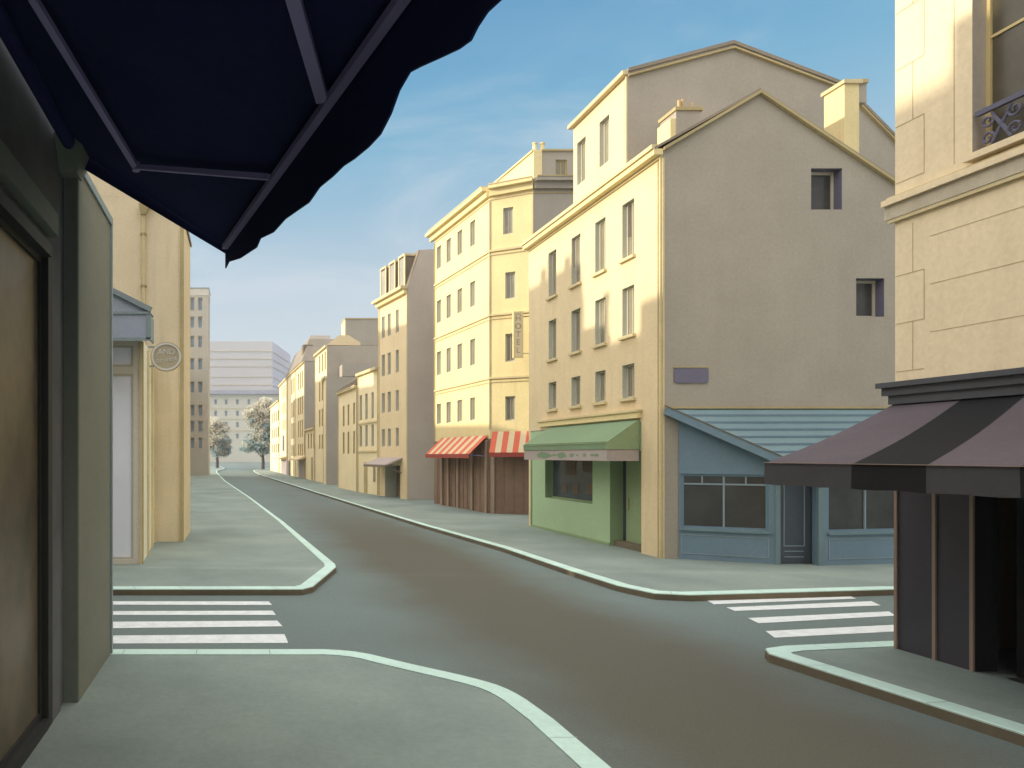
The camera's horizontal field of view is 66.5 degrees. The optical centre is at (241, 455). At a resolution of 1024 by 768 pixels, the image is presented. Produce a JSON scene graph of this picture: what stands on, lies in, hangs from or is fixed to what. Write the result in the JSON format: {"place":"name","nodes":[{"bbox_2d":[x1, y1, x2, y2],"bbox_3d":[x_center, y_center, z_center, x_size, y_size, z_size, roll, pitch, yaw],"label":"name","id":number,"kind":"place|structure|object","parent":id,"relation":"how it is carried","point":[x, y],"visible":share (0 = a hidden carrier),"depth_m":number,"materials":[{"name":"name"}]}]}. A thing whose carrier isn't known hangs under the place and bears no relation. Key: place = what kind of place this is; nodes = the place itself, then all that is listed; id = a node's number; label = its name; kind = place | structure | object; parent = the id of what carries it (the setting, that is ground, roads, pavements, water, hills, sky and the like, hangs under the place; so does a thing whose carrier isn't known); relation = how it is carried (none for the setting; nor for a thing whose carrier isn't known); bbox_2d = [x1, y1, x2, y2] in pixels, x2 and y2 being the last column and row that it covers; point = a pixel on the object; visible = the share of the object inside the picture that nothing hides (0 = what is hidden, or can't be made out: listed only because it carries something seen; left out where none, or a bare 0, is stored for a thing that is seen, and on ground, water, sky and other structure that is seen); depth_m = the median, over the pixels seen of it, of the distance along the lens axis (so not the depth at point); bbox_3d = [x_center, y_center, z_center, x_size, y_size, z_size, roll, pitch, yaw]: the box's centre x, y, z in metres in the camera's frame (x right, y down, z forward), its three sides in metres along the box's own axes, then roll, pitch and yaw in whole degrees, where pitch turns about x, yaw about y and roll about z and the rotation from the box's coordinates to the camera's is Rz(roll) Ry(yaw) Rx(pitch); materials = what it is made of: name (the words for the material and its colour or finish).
{"place":"outdoors","nodes":[
{"label":"outdoors","id":0,"kind":"place"},
{"bbox_2d":[0,38,112,767],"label":"corner building","id":1,"kind":"structure","parent":0,"point":[56,434],"depth_m":7.01,"materials":[{"name":"grey paint"}]},
{"bbox_2d":[0,216,41,767],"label":"window","id":2,"kind":"structure","parent":1,"relation":"in","point":[20,264],"depth_m":6.36,"materials":[{"name":"brown glass"}]},
{"bbox_2d":[0,0,501,267],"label":"awning","id":3,"kind":"object","parent":1,"relation":"attached to","point":[232,130],"visible":1,"depth_m":4.98,"materials":[{"name":"blue fabric"}]},
{"bbox_2d":[113,466,335,589],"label":"pavement","id":4,"kind":"structure","parent":0,"point":[235,537],"depth_m":19.57,"materials":[{"name":"grey concrete"}]},
{"bbox_2d":[113,341,155,563],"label":"shop","id":5,"kind":"structure","parent":4,"relation":"on","point":[134,457],"depth_m":17.55,"materials":[{"name":"beige paint"}]},
{"bbox_2d":[113,374,132,558],"bbox_3d":[-3.360,0.280,17.555,1.380,4.560,0.070,0,0,0],"label":"window","id":6,"kind":"structure","parent":5,"relation":"in","point":[122,383],"depth_m":17.55,"materials":[{"name":"grey glass"}]},
{"bbox_2d":[113,346,132,366],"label":"window","id":7,"kind":"structure","parent":5,"relation":"in","point":[122,355],"depth_m":17.55,"materials":[{"name":"grey glass"}]},
{"bbox_2d":[113,288,153,343],"bbox_3d":[-4.065,-4.047,17.085,3.924,2.714,0.770,0,0,0],"label":"canopy","id":8,"kind":"object","parent":5,"relation":"attached to","point":[133,319],"visible":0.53,"depth_m":16.75,"materials":[{"name":"metal"}]},
{"bbox_2d":[148,342,181,371],"bbox_3d":[-2.130,-2.740,19.810,0.940,0.818,0.100,0,0,0],"label":"round sign","id":9,"kind":"object","parent":5,"relation":"attached to","point":[166,356],"visible":1,"depth_m":19.78,"materials":[{"name":"grey metal"}]},
{"bbox_2d":[210,416,233,467],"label":"street tree","id":10,"kind":"object","parent":4,"relation":"on","point":[220,441],"visible":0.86,"depth_m":148.80,"materials":[{"name":"grey plant"}]},
{"bbox_2d":[210,341,290,461],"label":"office building","id":11,"kind":"structure","parent":0,"point":[244,374],"depth_m":280.00,"materials":[{"name":"grey glass"}]},
{"bbox_2d":[21,655,611,767],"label":"pavement","id":12,"kind":"structure","parent":0,"point":[228,711],"depth_m":7.18,"materials":[{"name":"grey concrete"}]},
{"bbox_2d":[189,0,894,362],"label":"sky","id":13,"kind":"structure","parent":0,"point":[462,119],"materials":[{"name":"blue"}]},
{"bbox_2d":[113,462,1023,767],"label":"road","id":14,"kind":"structure","parent":0,"point":[611,678],"depth_m":10.57,"materials":[{"name":"grey asphalt"}]},
{"bbox_2d":[87,171,191,541],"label":"house","id":15,"kind":"structure","parent":14,"relation":"on","point":[151,258],"depth_m":22.00,"materials":[{"name":"paint"}]},
{"bbox_2d":[113,601,271,604],"bbox_3d":[-1.759,2.795,13.440,4.650,0.001,0.345,0,0,0],"label":"zebra stripe","id":16,"kind":"object","parent":14,"relation":"on","point":[191,603],"visible":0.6,"depth_m":13.39,"materials":[{"name":"white paint"}]},
{"bbox_2d":[113,611,275,614],"bbox_3d":[-1.610,2.795,12.611,4.414,0.001,0.341,0,0,0],"label":"zebra stripe","id":17,"kind":"object","parent":14,"relation":"on","point":[193,613],"visible":0.6,"depth_m":12.55,"materials":[{"name":"white paint"}]},
{"bbox_2d":[113,621,281,627],"bbox_3d":[-1.450,2.795,11.717,4.224,0.001,0.474,0,0,-2],"label":"zebra stripe","id":18,"kind":"object","parent":14,"relation":"on","point":[153,624],"visible":0.6,"depth_m":11.73,"materials":[{"name":"white paint"}]},
{"bbox_2d":[190,287,210,474],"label":"tower block","id":19,"kind":"structure","parent":14,"relation":"on","point":[199,380],"depth_m":93.50,"materials":[{"name":"beige concrete"}]},
{"bbox_2d":[190,298,193,309],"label":"window","id":20,"kind":"structure","parent":19,"relation":"in","point":[191,299],"depth_m":93.83,"materials":[{"name":"grey glass"}]},
{"bbox_2d":[198,298,201,309],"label":"window","id":21,"kind":"structure","parent":19,"relation":"in","point":[199,299],"depth_m":93.83,"materials":[{"name":"grey glass"}]},
{"bbox_2d":[113,634,287,642],"bbox_3d":[-1.300,2.795,10.781,3.969,0.001,0.519,0,0,-2],"label":"zebra stripe","id":22,"kind":"object","parent":14,"relation":"on","point":[257,638],"visible":0.6,"depth_m":10.84,"materials":[{"name":"white paint"}]},
{"bbox_2d":[113,467,335,594],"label":"kerb","id":23,"kind":"structure","parent":14,"relation":"on","point":[320,574],"depth_m":14.33,"materials":[{"name":"grey concrete"}]},
{"bbox_2d":[269,400,278,471],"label":"house","id":24,"kind":"structure","parent":14,"relation":"on","point":[274,432],"depth_m":117.01,"materials":[{"name":"paint"}]},
{"bbox_2d":[278,378,288,474],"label":"house","id":25,"kind":"structure","parent":14,"relation":"on","point":[284,462],"depth_m":101.91,"materials":[{"name":"paint"}]},
{"bbox_2d":[281,460,288,474],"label":"shop window","id":26,"kind":"structure","parent":25,"relation":"in","point":[284,463],"depth_m":98.40,"materials":[{"name":"grey glass"}]},
{"bbox_2d":[285,335,332,478],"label":"house","id":27,"kind":"structure","parent":14,"relation":"on","point":[300,376],"depth_m":84.27,"materials":[{"name":"paint"}]},
{"bbox_2d":[290,456,305,459],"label":"door canopy","id":28,"kind":"object","parent":27,"relation":"attached to","point":[297,457],"visible":1,"depth_m":81.36,"materials":[{"name":"beige fabric"}]},
{"bbox_2d":[299,461,303,478],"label":"shop window","id":29,"kind":"structure","parent":27,"relation":"in","point":[301,463],"depth_m":82.74,"materials":[{"name":"grey glass"}]},
{"bbox_2d":[304,426,314,480],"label":"house","id":30,"kind":"structure","parent":14,"relation":"on","point":[310,453],"depth_m":76.25,"materials":[{"name":"paint"}]},
{"bbox_2d":[311,457,312,480],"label":"door","id":31,"kind":"structure","parent":30,"relation":"in","point":[311,457],"depth_m":74.39,"materials":[{"name":"brown wood"}]},
{"bbox_2d":[313,318,377,482],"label":"house","id":32,"kind":"structure","parent":14,"relation":"on","point":[355,341],"depth_m":66.50,"materials":[{"name":"paint"}]},
{"bbox_2d":[336,377,356,491],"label":"house","id":33,"kind":"structure","parent":14,"relation":"on","point":[347,435],"depth_m":55.09,"materials":[{"name":"paint"}]},
{"bbox_2d":[321,364,377,484],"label":"house","id":34,"kind":"structure","parent":14,"relation":"on","point":[332,386],"depth_m":64.00,"materials":[{"name":"paint"}]},
{"bbox_2d":[110,649,610,767],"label":"kerb","id":35,"kind":"structure","parent":14,"relation":"on","point":[572,747],"depth_m":8.38,"materials":[{"name":"white concrete"}]},
{"bbox_2d":[355,366,377,494],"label":"house","id":36,"kind":"structure","parent":14,"relation":"on","point":[367,421],"depth_m":49.56,"materials":[{"name":"paint"}]},
{"bbox_2d":[360,395,361,419],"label":"window","id":37,"kind":"structure","parent":36,"relation":"in","point":[361,395],"depth_m":51.20,"materials":[{"name":"grey glass"}]},
{"bbox_2d":[364,462,366,493],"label":"door","id":38,"kind":"structure","parent":36,"relation":"in","point":[365,468],"depth_m":49.84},
{"bbox_2d":[366,394,367,418],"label":"window","id":39,"kind":"structure","parent":36,"relation":"in","point":[366,394],"depth_m":49.90,"materials":[{"name":"grey glass"}]},
{"bbox_2d":[372,392,373,417],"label":"window","id":40,"kind":"structure","parent":36,"relation":"in","point":[372,392],"depth_m":48.61,"materials":[{"name":"grey glass"}]},
{"bbox_2d":[371,249,433,499],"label":"house","id":41,"kind":"structure","parent":14,"relation":"on","point":[403,303],"depth_m":42.81,"materials":[{"name":"beige paint"}]},
{"bbox_2d":[363,457,401,472],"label":"door canopy","id":42,"kind":"object","parent":41,"relation":"attached to","point":[381,462],"visible":1,"depth_m":44.76,"materials":[{"name":"grey fabric"}]},
{"bbox_2d":[425,142,572,514],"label":"hotel","id":43,"kind":"structure","parent":14,"relation":"on","point":[479,235],"depth_m":33.10,"materials":[{"name":"paint"}]},
{"bbox_2d":[439,352,440,374],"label":"window","id":44,"kind":"structure","parent":43,"relation":"in","point":[439,352],"depth_m":39.01,"materials":[{"name":"beige glass"}]},
{"bbox_2d":[448,239,450,261],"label":"window","id":45,"kind":"structure","parent":43,"relation":"in","point":[449,242],"depth_m":37.73,"materials":[{"name":"beige glass"}]},
{"bbox_2d":[448,295,450,317],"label":"window","id":46,"kind":"structure","parent":43,"relation":"in","point":[449,297],"depth_m":37.73,"materials":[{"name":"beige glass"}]},
{"bbox_2d":[448,348,450,371],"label":"window","id":47,"kind":"structure","parent":43,"relation":"in","point":[449,350],"depth_m":37.73,"materials":[{"name":"beige glass"}]},
{"bbox_2d":[448,402,450,422],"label":"window","id":48,"kind":"structure","parent":43,"relation":"in","point":[449,403],"depth_m":37.73,"materials":[{"name":"beige glass"}]},
{"bbox_2d":[425,435,487,457],"bbox_3d":[10.615,-0.390,35.550,0.921,1.060,5.412,0,0,-6],"label":"awning","id":49,"kind":"object","parent":43,"relation":"attached to","point":[457,447],"visible":1,"depth_m":35.18,"materials":[{"name":"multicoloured fabric"}]},
{"bbox_2d":[459,231,461,253],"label":"window","id":50,"kind":"structure","parent":43,"relation":"in","point":[460,233],"depth_m":36.34,"materials":[{"name":"beige glass"}]},
{"bbox_2d":[459,289,461,312],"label":"window","id":51,"kind":"structure","parent":43,"relation":"in","point":[460,291],"depth_m":36.34,"materials":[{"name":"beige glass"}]},
{"bbox_2d":[459,344,461,368],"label":"window","id":52,"kind":"structure","parent":43,"relation":"in","point":[460,346],"depth_m":36.34,"materials":[{"name":"beige glass"}]},
{"bbox_2d":[459,400,461,421],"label":"window","id":53,"kind":"structure","parent":43,"relation":"in","point":[460,401],"depth_m":36.34,"materials":[{"name":"beige glass"}]},
{"bbox_2d":[472,221,474,245],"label":"window","id":54,"kind":"structure","parent":43,"relation":"in","point":[473,224],"depth_m":34.83,"materials":[{"name":"beige glass"}]},
{"bbox_2d":[472,282,474,305],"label":"window","id":55,"kind":"structure","parent":43,"relation":"in","point":[473,284],"depth_m":34.83,"materials":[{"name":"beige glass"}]},
{"bbox_2d":[472,339,474,364],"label":"window","id":56,"kind":"structure","parent":43,"relation":"in","point":[473,341],"depth_m":34.83,"materials":[{"name":"beige glass"}]},
{"bbox_2d":[472,398,474,419],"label":"window","id":57,"kind":"structure","parent":43,"relation":"in","point":[473,399],"depth_m":34.83,"materials":[{"name":"beige glass"}]},
{"bbox_2d":[504,208,512,233],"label":"window","id":58,"kind":"structure","parent":43,"relation":"in","point":[508,213],"depth_m":32.51,"materials":[{"name":"grey glass"}]},
{"bbox_2d":[489,431,528,456],"bbox_3d":[12.072,-0.500,31.917,1.729,1.160,0.771,0,0,31],"label":"awning","id":59,"kind":"object","parent":43,"relation":"attached to","point":[507,443],"visible":0.77,"depth_m":31.91,"materials":[{"name":"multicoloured fabric"}]},
{"bbox_2d":[506,272,514,298],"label":"window","id":60,"kind":"structure","parent":43,"relation":"in","point":[510,277],"depth_m":32.47,"materials":[{"name":"grey glass"}]},
{"bbox_2d":[506,334,514,361],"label":"window","id":61,"kind":"structure","parent":43,"relation":"in","point":[509,337],"depth_m":32.51,"materials":[{"name":"grey glass"}]},
{"bbox_2d":[506,396,514,419],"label":"window","id":62,"kind":"structure","parent":43,"relation":"in","point":[510,400],"depth_m":32.47,"materials":[{"name":"grey glass"}]},
{"bbox_2d":[513,311,528,357],"bbox_3d":[12.585,-5.325,31.660,1.170,2.050,0.480,0,0,0],"label":"hotel sign","id":63,"kind":"object","parent":43,"relation":"attached to","point":[518,316],"visible":0.88,"depth_m":31.43,"materials":[{"name":"beige stone"}]},
{"bbox_2d":[253,469,893,600],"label":"kerb","id":64,"kind":"structure","parent":14,"relation":"on","point":[766,593],"depth_m":14.22,"materials":[{"name":"grey concrete"}]},
{"bbox_2d":[521,40,894,558],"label":"house","id":65,"kind":"structure","parent":14,"relation":"on","point":[721,217],"depth_m":18.44,"materials":[{"name":"paint"}]},
{"bbox_2d":[545,252,556,300],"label":"window","id":66,"kind":"structure","parent":65,"relation":"in","point":[554,294],"depth_m":25.14,"materials":[{"name":"grey glass"}]},
{"bbox_2d":[545,320,556,362],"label":"window","id":67,"kind":"structure","parent":65,"relation":"in","point":[554,358],"depth_m":25.14,"materials":[{"name":"grey glass"}]},
{"bbox_2d":[545,382,556,411],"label":"window","id":68,"kind":"structure","parent":65,"relation":"in","point":[554,408],"depth_m":25.14,"materials":[{"name":"grey glass"}]},
{"bbox_2d":[568,236,581,289],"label":"window","id":69,"kind":"structure","parent":65,"relation":"in","point":[577,269],"depth_m":23.36,"materials":[{"name":"beige glass"}]},
{"bbox_2d":[568,310,581,355],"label":"window","id":70,"kind":"structure","parent":65,"relation":"in","point":[577,313],"depth_m":23.42,"materials":[{"name":"grey glass"}]},
{"bbox_2d":[568,377,581,408],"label":"window","id":71,"kind":"structure","parent":65,"relation":"in","point":[577,380],"depth_m":23.36,"materials":[{"name":"grey glass"}]},
{"bbox_2d":[523,409,641,460],"bbox_3d":[10.431,-0.545,22.645,0.932,1.410,6.610,0,0,0],"label":"awning","id":72,"kind":"object","parent":65,"relation":"attached to","point":[615,441],"visible":1,"depth_m":21.07,"materials":[{"name":"green fabric"}]},
{"bbox_2d":[530,423,640,551],"bbox_3d":[11.095,0.900,23.100,0.450,3.560,7.360,0,0,0],"label":"shopfront","id":73,"kind":"object","parent":65,"relation":"attached to","point":[597,501],"visible":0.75,"depth_m":22.48,"materials":[{"name":"green paint"}]},
{"bbox_2d":[552,460,592,502],"bbox_3d":[11.175,0.800,23.825,0.070,1.440,3.450,0,0,0],"label":"window","id":74,"kind":"structure","parent":73,"relation":"in","point":[571,479],"depth_m":23.94,"materials":[{"name":"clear glass"}]},
{"bbox_2d":[626,452,640,543],"bbox_3d":[11.266,1.217,20.135,0.108,2.595,1.390,0,0,0],"label":"door","id":75,"kind":"structure","parent":73,"relation":"in","point":[633,468],"depth_m":20.44,"materials":[{"name":"green paint"}]},
{"bbox_2d":[591,219,606,277],"bbox_3d":[10.955,-6.320,21.620,0.290,1.660,0.780,0,0,0],"label":"window","id":76,"kind":"structure","parent":65,"relation":"in","point":[602,226],"depth_m":21.80,"materials":[{"name":"beige glass"}]},
{"bbox_2d":[591,298,606,348],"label":"window","id":77,"kind":"structure","parent":65,"relation":"in","point":[602,304],"depth_m":21.80,"materials":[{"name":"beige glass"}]},
{"bbox_2d":[591,371,606,405],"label":"window","id":78,"kind":"structure","parent":65,"relation":"in","point":[602,375],"depth_m":21.77,"materials":[{"name":"clear glass"}]},
{"bbox_2d":[618,201,635,263],"bbox_3d":[10.955,-6.320,20.060,0.290,1.660,0.780,0,0,0],"label":"window","id":79,"kind":"structure","parent":65,"relation":"in","point":[630,240],"depth_m":20.18,"materials":[{"name":"beige glass"}]},
{"bbox_2d":[618,286,635,340],"bbox_3d":[10.955,-4.020,20.060,0.290,1.460,0.780,0,0,0],"label":"window","id":80,"kind":"structure","parent":65,"relation":"in","point":[630,292],"depth_m":20.23,"materials":[{"name":"clear glass"}]},
{"bbox_2d":[618,364,635,401],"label":"window","id":81,"kind":"structure","parent":65,"relation":"in","point":[630,368],"depth_m":20.19,"materials":[{"name":"clear glass"}]},
{"bbox_2d":[673,367,708,382],"bbox_3d":[11.642,-2.079,18.421,0.925,0.421,0.031,0,0,0],"label":"plaque","id":82,"kind":"object","parent":65,"relation":"attached to","point":[691,374],"visible":1,"depth_m":18.41,"materials":[{"name":"paint"}]},
{"bbox_2d":[811,172,833,209],"bbox_3d":[15.164,-6.903,18.735,0.799,1.070,0.070,0,0,0],"label":"window","id":83,"kind":"structure","parent":65,"relation":"in","point":[822,183],"depth_m":18.73,"materials":[{"name":"clear glass"}]},
{"bbox_2d":[856,281,874,316],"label":"window","id":84,"kind":"structure","parent":65,"relation":"in","point":[865,290],"depth_m":18.73,"materials":[{"name":"clear glass"}]},
{"bbox_2d":[709,596,855,603],"bbox_3d":[10.463,2.795,13.780,3.329,0.001,0.348,0,0,-10],"label":"zebra stripe","id":85,"kind":"object","parent":14,"relation":"on","point":[765,600],"visible":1,"depth_m":13.67,"materials":[{"name":"white paint"}]},
{"bbox_2d":[727,601,878,610],"bbox_3d":[10.456,2.795,13.154,3.301,0.001,0.352,0,0,-10],"label":"zebra stripe","id":86,"kind":"object","parent":14,"relation":"on","point":[823,605],"visible":1,"depth_m":13.13,"materials":[{"name":"white paint"}]},
{"bbox_2d":[749,611,893,622],"bbox_3d":[10.081,2.795,12.304,3.103,0.001,0.352,0,0,-11],"label":"zebra stripe","id":87,"kind":"object","parent":14,"relation":"on","point":[811,617],"visible":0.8,"depth_m":12.24,"materials":[{"name":"white paint"}]},
{"bbox_2d":[766,625,893,637],"bbox_3d":[9.540,2.795,11.322,2.867,0.001,0.376,0,0,-10],"label":"zebra stripe","id":88,"kind":"object","parent":14,"relation":"on","point":[828,631],"visible":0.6,"depth_m":11.27,"materials":[{"name":"white paint"}]},
{"bbox_2d":[765,641,1023,746],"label":"kerb","id":89,"kind":"structure","parent":14,"relation":"on","point":[974,724],"depth_m":8.14,"materials":[{"name":"grey concrete"}]},
{"bbox_2d":[254,468,893,594],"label":"pavement","id":90,"kind":"structure","parent":0,"point":[616,563],"depth_m":17.91,"materials":[{"name":"grey concrete"}]},
{"bbox_2d":[238,396,274,468],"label":"street tree","id":91,"kind":"object","parent":90,"relation":"on","point":[257,417],"visible":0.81,"depth_m":133.78,"materials":[{"name":"green plant"}]},
{"bbox_2d":[663,405,893,565],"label":"shop","id":92,"kind":"structure","parent":90,"relation":"on","point":[733,507],"depth_m":17.75,"materials":[{"name":"blue wood"}]},
{"bbox_2d":[679,474,770,533],"bbox_3d":[12.188,1.210,17.978,1.918,1.460,0.190,0,0,29],"label":"window","id":93,"kind":"structure","parent":92,"relation":"in","point":[734,503],"depth_m":18.00,"materials":[{"name":"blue glass"}]},
{"bbox_2d":[781,485,810,562],"bbox_3d":[13.610,1.410,17.564,0.880,2.520,0.072,0,0,0],"label":"door","id":94,"kind":"structure","parent":92,"relation":"in","point":[795,500],"depth_m":17.54,"materials":[{"name":"wood"}]},
{"bbox_2d":[827,488,893,534],"bbox_3d":[15.349,1.210,17.485,2.296,1.460,0.190,0,0,-9],"label":"window","id":95,"kind":"structure","parent":92,"relation":"in","point":[851,511],"depth_m":17.50,"materials":[{"name":"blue glass"}]},
{"bbox_2d":[766,647,1023,734],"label":"pavement","id":96,"kind":"structure","parent":0,"point":[998,693],"depth_m":8.61,"materials":[{"name":"grey concrete"}]},
{"bbox_2d":[875,0,1023,682],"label":"corner building","id":97,"kind":"structure","parent":96,"relation":"on","point":[953,206],"depth_m":9.04,"materials":[{"name":"beige stone"}]},
{"bbox_2d":[763,395,1023,497],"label":"awning","id":98,"kind":"object","parent":97,"relation":"attached to","point":[974,446],"visible":1,"depth_m":8.19,"materials":[{"name":"fabric"}]},
{"bbox_2d":[962,0,1023,162],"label":"window","id":99,"kind":"structure","parent":97,"relation":"in","point":[1004,18],"depth_m":8.61,"materials":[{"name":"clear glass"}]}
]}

